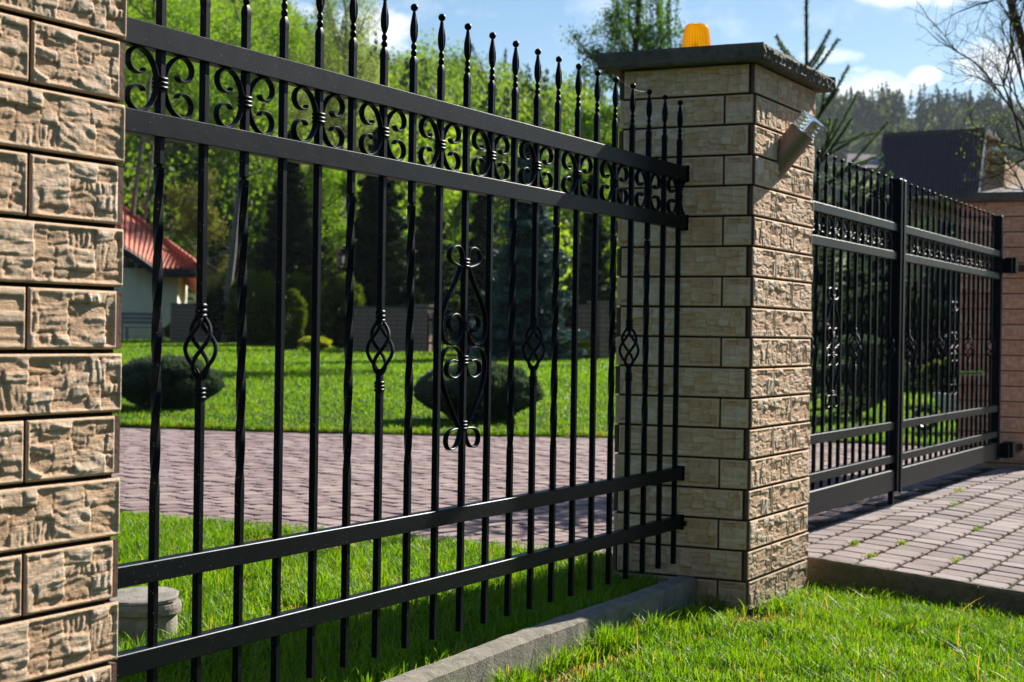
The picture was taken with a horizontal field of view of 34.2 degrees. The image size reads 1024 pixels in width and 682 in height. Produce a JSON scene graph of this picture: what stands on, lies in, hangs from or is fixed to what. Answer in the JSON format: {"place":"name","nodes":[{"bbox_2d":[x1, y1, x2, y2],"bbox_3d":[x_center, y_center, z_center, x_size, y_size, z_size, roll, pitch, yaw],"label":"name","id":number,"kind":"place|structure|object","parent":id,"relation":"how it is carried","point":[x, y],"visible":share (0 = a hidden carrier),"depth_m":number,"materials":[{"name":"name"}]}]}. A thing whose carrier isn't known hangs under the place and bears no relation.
{"place":"outdoors","nodes":[
{"label":"outdoors","id":0,"kind":"place"},
{"bbox_2d":[121,166,619,340],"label":"hill","id":1,"kind":"structure","parent":0,"point":[191,294],"depth_m":89.26,"materials":[{"name":"green plant"}]},
{"bbox_2d":[275,0,401,270],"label":"broadleaf tree","id":2,"kind":"object","parent":1,"relation":"on","point":[362,73],"visible":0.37,"depth_m":66.56,"materials":[{"name":"green plant"}]},
{"bbox_2d":[116,0,620,317],"bbox_3d":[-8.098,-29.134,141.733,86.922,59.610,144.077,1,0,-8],"label":"wood","id":3,"kind":"object","parent":1,"relation":"on","point":[227,171],"visible":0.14,"depth_m":92.16,"materials":[{"name":"green plant"}]},
{"bbox_2d":[111,508,1023,681],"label":"grass","id":4,"kind":"structure","parent":0,"point":[824,618],"depth_m":5.91,"materials":[{"name":"green plant"}]},
{"bbox_2d":[112,338,1023,681],"bbox_3d":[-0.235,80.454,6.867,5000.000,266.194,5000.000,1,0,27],"label":"ground","id":5,"kind":"structure","parent":0,"point":[475,424],"depth_m":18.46,"materials":[{"name":"green plant"}]},
{"bbox_2d":[0,0,126,681],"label":"stone pillar","id":6,"kind":"structure","parent":5,"relation":"on","point":[62,111],"depth_m":3.07,"materials":[{"name":"stone"}]},
{"bbox_2d":[123,75,153,267],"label":"bare tree","id":7,"kind":"object","parent":5,"relation":"on","point":[133,202],"visible":0.41,"depth_m":59.97,"materials":[{"name":"brown plant"}]},
{"bbox_2d":[121,312,163,340],"bbox_3d":[-11.880,-0.453,53.342,1.400,0.910,0.470,1,0,-42],"label":"garden bench","id":8,"kind":"object","parent":5,"relation":"on","point":[125,317],"visible":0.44,"depth_m":53.35,"materials":[{"name":"grey wood"}]},
{"bbox_2d":[110,586,181,647],"bbox_3d":[-1.203,0.928,5.391,0.260,0.234,0.260,1,0,27],"label":"inspection chamber","id":9,"kind":"object","parent":5,"relation":"on","point":[132,608],"visible":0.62,"depth_m":5.31,"materials":[{"name":"concrete"}]},
{"bbox_2d":[123,106,180,267],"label":"bare tree","id":10,"kind":"object","parent":5,"relation":"on","point":[145,206],"visible":0.42,"depth_m":61.99,"materials":[{"name":"brown plant"}]},
{"bbox_2d":[114,206,196,339],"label":"tiled house","id":11,"kind":"structure","parent":5,"relation":"on","point":[179,270],"depth_m":55.27,"materials":[{"name":"beige paint"}]},
{"bbox_2d":[163,323,169,337],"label":"shrub","id":12,"kind":"object","parent":5,"relation":"on","point":[166,332],"visible":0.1,"depth_m":54.70,"materials":[{"name":"green plant"}]},
{"bbox_2d":[121,354,225,409],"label":"mountain pine","id":13,"kind":"object","parent":5,"relation":"on","point":[176,375],"visible":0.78,"depth_m":18.80,"materials":[{"name":"green plant"}]},
{"bbox_2d":[117,0,240,196],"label":"broadleaf tree","id":14,"kind":"object","parent":5,"relation":"on","point":[180,66],"visible":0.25,"depth_m":80.06,"materials":[{"name":"green plant"}]},
{"bbox_2d":[165,166,228,295],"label":"broadleaf tree","id":15,"kind":"object","parent":5,"relation":"on","point":[190,212],"visible":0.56,"depth_m":72.93,"materials":[{"name":"green plant"}]},
{"bbox_2d":[170,302,229,342],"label":"garden wall","id":16,"kind":"structure","parent":5,"relation":"on","point":[182,315],"depth_m":51.90,"materials":[{"name":"brick"}]},
{"bbox_2d":[209,170,240,342],"bbox_3d":[-8.777,-3.891,52.388,1.049,8.372,2.721,1,0,-1],"label":"trunk","id":17,"kind":"object","parent":5,"relation":"on","point":[232,250],"visible":0.57,"depth_m":51.88,"materials":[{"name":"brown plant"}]},
{"bbox_2d":[200,285,249,343],"bbox_3d":[-9.086,-0.621,52.503,1.631,2.340,1.694,1,0,27],"label":"hedge","id":18,"kind":"object","parent":5,"relation":"on","point":[216,295],"visible":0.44,"depth_m":51.91,"materials":[{"name":"green plant"}]},
{"bbox_2d":[173,0,314,258],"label":"broadleaf tree","id":19,"kind":"object","parent":5,"relation":"on","point":[295,41],"visible":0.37,"depth_m":87.83,"materials":[{"name":"green plant"}]},
{"bbox_2d":[224,269,275,345],"bbox_3d":[-7.683,-0.886,49.957,1.695,2.637,1.847,1,0,-34],"label":"hedge","id":20,"kind":"object","parent":5,"relation":"on","point":[261,289],"visible":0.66,"depth_m":49.50,"materials":[{"name":"green plant"}]},
{"bbox_2d":[249,129,332,329],"bbox_3d":[-7.574,-3.510,56.087,3.980,7.278,4.114,1,0,27],"label":"spruce tree","id":21,"kind":"object","parent":5,"relation":"on","point":[299,214],"visible":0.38,"depth_m":55.65,"materials":[{"name":"green plant"}]},
{"bbox_2d":[284,288,308,350],"bbox_3d":[-5.970,-0.563,45.073,0.910,1.777,0.953,1,0,5],"label":"shrub","id":22,"kind":"object","parent":5,"relation":"on","point":[298,304],"visible":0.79,"depth_m":44.89,"materials":[{"name":"green plant"}]},
{"bbox_2d":[270,271,325,336],"bbox_3d":[-6.650,-0.783,51.144,1.850,2.767,2.121,1,0,27],"label":"hedge","id":23,"kind":"object","parent":5,"relation":"on","point":[301,282],"visible":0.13,"depth_m":50.73,"materials":[{"name":"green plant"}]},
{"bbox_2d":[298,336,332,351],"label":"shrub","id":24,"kind":"object","parent":5,"relation":"on","point":[305,342],"visible":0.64,"depth_m":41.33,"materials":[{"name":"yellow plant"}]},
{"bbox_2d":[298,164,358,251],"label":"broadleaf tree","id":25,"kind":"object","parent":5,"relation":"on","point":[338,181],"visible":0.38,"depth_m":58.15,"materials":[{"name":"green plant"}]},
{"bbox_2d":[303,270,365,344],"bbox_3d":[-5.537,-0.859,51.142,2.295,2.745,2.180,1,0,27],"label":"hedge","id":26,"kind":"object","parent":5,"relation":"on","point":[332,288],"visible":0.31,"depth_m":50.63,"materials":[{"name":"green plant"}]},
{"bbox_2d":[331,307,345,348],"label":"shrub","id":27,"kind":"object","parent":5,"relation":"on","point":[338,328],"visible":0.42,"depth_m":47.37,"materials":[{"name":"green plant"}]},
{"bbox_2d":[326,127,425,306],"bbox_3d":[-4.334,-3.031,53.458,4.301,7.925,4.158,1,0,27],"label":"spruce tree","id":28,"kind":"object","parent":5,"relation":"on","point":[365,254],"visible":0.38,"depth_m":53.15,"materials":[{"name":"green plant"}]},
{"bbox_2d":[358,135,407,249],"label":"broadleaf tree","id":29,"kind":"object","parent":5,"relation":"on","point":[404,236],"visible":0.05,"depth_m":70.60,"materials":[{"name":"green plant"}]},
{"bbox_2d":[353,304,433,351],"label":"garden wall","id":30,"kind":"structure","parent":5,"relation":"on","point":[364,318],"depth_m":45.95,"materials":[{"name":"brick"}]},
{"bbox_2d":[404,166,459,340],"bbox_3d":[-3.116,-3.120,60.893,2.992,6.783,2.913,1,0,27],"label":"spruce tree","id":31,"kind":"object","parent":5,"relation":"on","point":[425,244],"visible":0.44,"depth_m":60.65,"materials":[{"name":"green plant"}]},
{"bbox_2d":[406,189,504,322],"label":"broadleaf tree","id":32,"kind":"object","parent":5,"relation":"on","point":[455,221],"visible":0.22,"depth_m":75.31,"materials":[{"name":"green plant"}]},
{"bbox_2d":[449,317,483,348],"bbox_3d":[-0.796,-0.097,42.710,1.671,1.069,1.614,1,0,27],"label":"shrub","id":33,"kind":"object","parent":5,"relation":"on","point":[453,334],"visible":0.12,"depth_m":42.36,"materials":[{"name":"green plant"}]},
{"bbox_2d":[445,154,503,337],"bbox_3d":[-1.229,-3.202,63.542,3.159,7.931,3.121,1,0,27],"label":"spruce tree","id":34,"kind":"object","parent":5,"relation":"on","point":[477,227],"visible":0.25,"depth_m":63.06,"materials":[{"name":"green plant"}]},
{"bbox_2d":[413,359,544,422],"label":"mountain pine","id":35,"kind":"object","parent":5,"relation":"on","point":[423,390],"visible":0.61,"depth_m":17.59,"materials":[{"name":"green plant"}]},
{"bbox_2d":[427,313,571,351],"bbox_3d":[-0.200,-0.198,44.497,4.136,1.023,0.062,1,0,0],"label":"dark garden fence","id":36,"kind":"object","parent":5,"relation":"on","point":[453,320],"visible":0.16,"depth_m":44.47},
{"bbox_2d":[468,144,589,360],"bbox_3d":[0.406,-2.071,40.280,3.055,6.088,3.038,1,0,7],"label":"spruce tree","id":37,"kind":"object","parent":5,"relation":"on","point":[500,323],"visible":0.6,"depth_m":39.86,"materials":[{"name":"green plant"}]},
{"bbox_2d":[382,576,696,681],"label":"kerb","id":38,"kind":"structure","parent":5,"relation":"on","point":[515,648],"depth_m":5.40,"materials":[{"name":"concrete"}]},
{"bbox_2d":[112,427,990,556],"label":"paved drive","id":39,"kind":"structure","parent":5,"relation":"on","point":[176,476],"depth_m":11.27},
{"bbox_2d":[139,469,992,551],"bbox_3d":[-4.110,0.875,14.655,15.655,0.001,8.856,1,0,27],"label":"drive bed","id":40,"kind":"object","parent":5,"relation":"on","point":[819,524],"depth_m":10.03,"materials":[{"name":"grey concrete"}]},
{"bbox_2d":[558,339,598,358],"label":"shrub","id":41,"kind":"object","parent":5,"relation":"on","point":[583,344],"visible":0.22,"depth_m":41.19,"materials":[{"name":"green plant"}]},
{"bbox_2d":[561,173,619,352],"bbox_3d":[2.273,-2.043,47.534,2.552,5.550,2.543,1,0,27],"label":"spruce tree","id":42,"kind":"object","parent":5,"relation":"on","point":[585,260],"visible":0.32,"depth_m":47.34,"materials":[{"name":"green plant"}]},
{"bbox_2d":[560,104,622,281],"bbox_3d":[2.656,-3.671,53.653,2.991,8.020,2.465,1,0,-37],"label":"broadleaf tree","id":43,"kind":"object","parent":5,"relation":"on","point":[587,135],"visible":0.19,"depth_m":53.35,"materials":[{"name":"green plant"}]},
{"bbox_2d":[578,301,609,358],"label":"garden wall","id":44,"kind":"structure","parent":5,"relation":"on","point":[584,318],"depth_m":41.58,"materials":[{"name":"brick"}]},
{"bbox_2d":[560,0,684,134],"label":"wispy tree","id":45,"kind":"object","parent":5,"relation":"on","point":[638,34],"visible":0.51,"depth_m":37.88,"materials":[{"name":"green plant"}]},
{"bbox_2d":[598,42,835,616],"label":"stone pillar","id":46,"kind":"structure","parent":5,"relation":"on","point":[746,278],"depth_m":6.66,"materials":[{"name":"stone"}]},
{"bbox_2d":[109,0,689,681],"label":"iron fence","id":47,"kind":"object","parent":46,"relation":"attached to","point":[161,40],"visible":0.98,"depth_m":4.75,"materials":[{"name":"black metal"}]},
{"bbox_2d":[682,23,710,46],"bbox_3d":[0.783,-1.257,7.066,0.138,0.181,0.138,1,0,27],"label":"beacon lamp","id":48,"kind":"object","parent":46,"relation":"on","point":[696,34],"visible":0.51,"depth_m":7.02,"materials":[{"name":"orange plastic"}]},
{"bbox_2d":[777,110,823,178],"bbox_3d":[1.178,-0.803,6.798,0.186,0.282,0.116,1,0,27],"label":"wall lamp","id":49,"kind":"object","parent":46,"relation":"attached to","point":[795,140],"visible":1,"depth_m":6.77,"materials":[{"name":"metal"}]},
{"bbox_2d":[806,150,905,515],"bbox_3d":[1.660,-0.001,8.551,0.104,1.898,2.602,1,0,27],"label":"gate leaf","id":50,"kind":"object","parent":46,"relation":"attached to","point":[830,495],"visible":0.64,"depth_m":8.95,"materials":[{"name":"black paint"}]},
{"bbox_2d":[809,180,845,382],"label":"spruce tree","id":51,"kind":"object","parent":5,"relation":"on","point":[821,273],"visible":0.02,"depth_m":28.78,"materials":[{"name":"green plant"}]},
{"bbox_2d":[810,333,905,416],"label":"mountain pine","id":52,"kind":"object","parent":5,"relation":"on","point":[854,344],"visible":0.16,"depth_m":19.15,"materials":[{"name":"green plant"}]},
{"bbox_2d":[774,0,984,448],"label":"young spruce","id":53,"kind":"object","parent":5,"relation":"on","point":[828,100],"visible":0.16,"depth_m":11.19,"materials":[{"name":"green plant"}]},
{"bbox_2d":[835,182,923,372],"bbox_3d":[6.839,-0.702,31.056,3.003,4.602,2.820,1,0,-9],"label":"spruce tree","id":54,"kind":"object","parent":5,"relation":"on","point":[874,192],"visible":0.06,"depth_m":30.77,"materials":[{"name":"green plant"}]},
{"bbox_2d":[809,294,956,384],"bbox_3d":[6.571,0.002,28.049,3.784,1.624,3.779,1,0,27],"label":"shrub","id":55,"kind":"object","parent":5,"relation":"on","point":[907,345],"visible":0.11,"depth_m":26.86,"materials":[{"name":"green plant"}]},
{"bbox_2d":[806,556,1023,617],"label":"kerb","id":56,"kind":"structure","parent":5,"relation":"on","point":[874,577],"depth_m":7.14,"materials":[{"name":"grey concrete"}]},
{"bbox_2d":[846,128,1023,296],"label":"brown roofed house","id":57,"kind":"structure","parent":5,"relation":"on","point":[921,159],"depth_m":62.29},
{"bbox_2d":[916,357,955,393],"bbox_3d":[5.809,0.541,21.985,0.953,0.738,0.932,1,0,27],"label":"flowering bush","id":58,"kind":"object","parent":5,"relation":"on","point":[934,375],"visible":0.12,"depth_m":21.83,"materials":[{"name":"green plant"}]},
{"bbox_2d":[917,216,957,345],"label":"spruce tree","id":59,"kind":"object","parent":5,"relation":"on","point":[941,270],"visible":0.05,"depth_m":33.82,"materials":[{"name":"green plant"}]},
{"bbox_2d":[898,0,1023,203],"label":"budding tree","id":60,"kind":"object","parent":5,"relation":"on","point":[1015,19],"visible":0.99,"depth_m":14.98,"materials":[{"name":"brown plant"}]},
{"bbox_2d":[949,192,1023,468],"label":"stone pillar","id":61,"kind":"structure","parent":5,"relation":"on","point":[1009,206],"depth_m":12.95,"materials":[{"name":"stone"}]},
{"bbox_2d":[901,180,1023,489],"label":"gate leaf","id":62,"kind":"object","parent":61,"relation":"attached to","point":[936,465],"visible":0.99,"depth_m":11.10,"materials":[{"name":"black paint"}]},
{"bbox_2d":[273,0,1023,117],"label":"sky","id":63,"kind":"structure","parent":0,"point":[879,43],"materials":[{"name":"blue"}]},
{"bbox_2d":[835,116,917,284],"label":"hill","id":64,"kind":"structure","parent":0,"point":[857,146],"depth_m":493.34,"materials":[{"name":"green plant"}]},
{"bbox_2d":[811,82,1023,271],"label":"conifer wood","id":65,"kind":"object","parent":64,"relation":"on","point":[875,123],"visible":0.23,"depth_m":504.50,"materials":[{"name":"green plant"}]},
{"bbox_2d":[808,466,1023,590],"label":"paved road","id":66,"kind":"structure","parent":0,"point":[1007,573],"depth_m":8.49,"materials":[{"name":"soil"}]},
{"bbox_2d":[806,466,1023,580],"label":"joint moss","id":67,"kind":"object","parent":66,"relation":"on","point":[980,575],"visible":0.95,"depth_m":8.82,"materials":[{"name":"green plant"}]},
{"bbox_2d":[845,487,989,563],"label":"weeds","id":68,"kind":"object","parent":66,"relation":"on","point":[853,543],"visible":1,"depth_m":7.94,"materials":[{"name":"green plant"}]},
{"bbox_2d":[915,392,955,430],"bbox_3d":[4.605,0.741,17.203,0.934,0.398,0.504,1,0,0],"label":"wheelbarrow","id":69,"kind":"object","parent":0,"point":[922,408],"visible":0.17,"depth_m":17.17,"materials":[{"name":"grey metal"}]}
]}

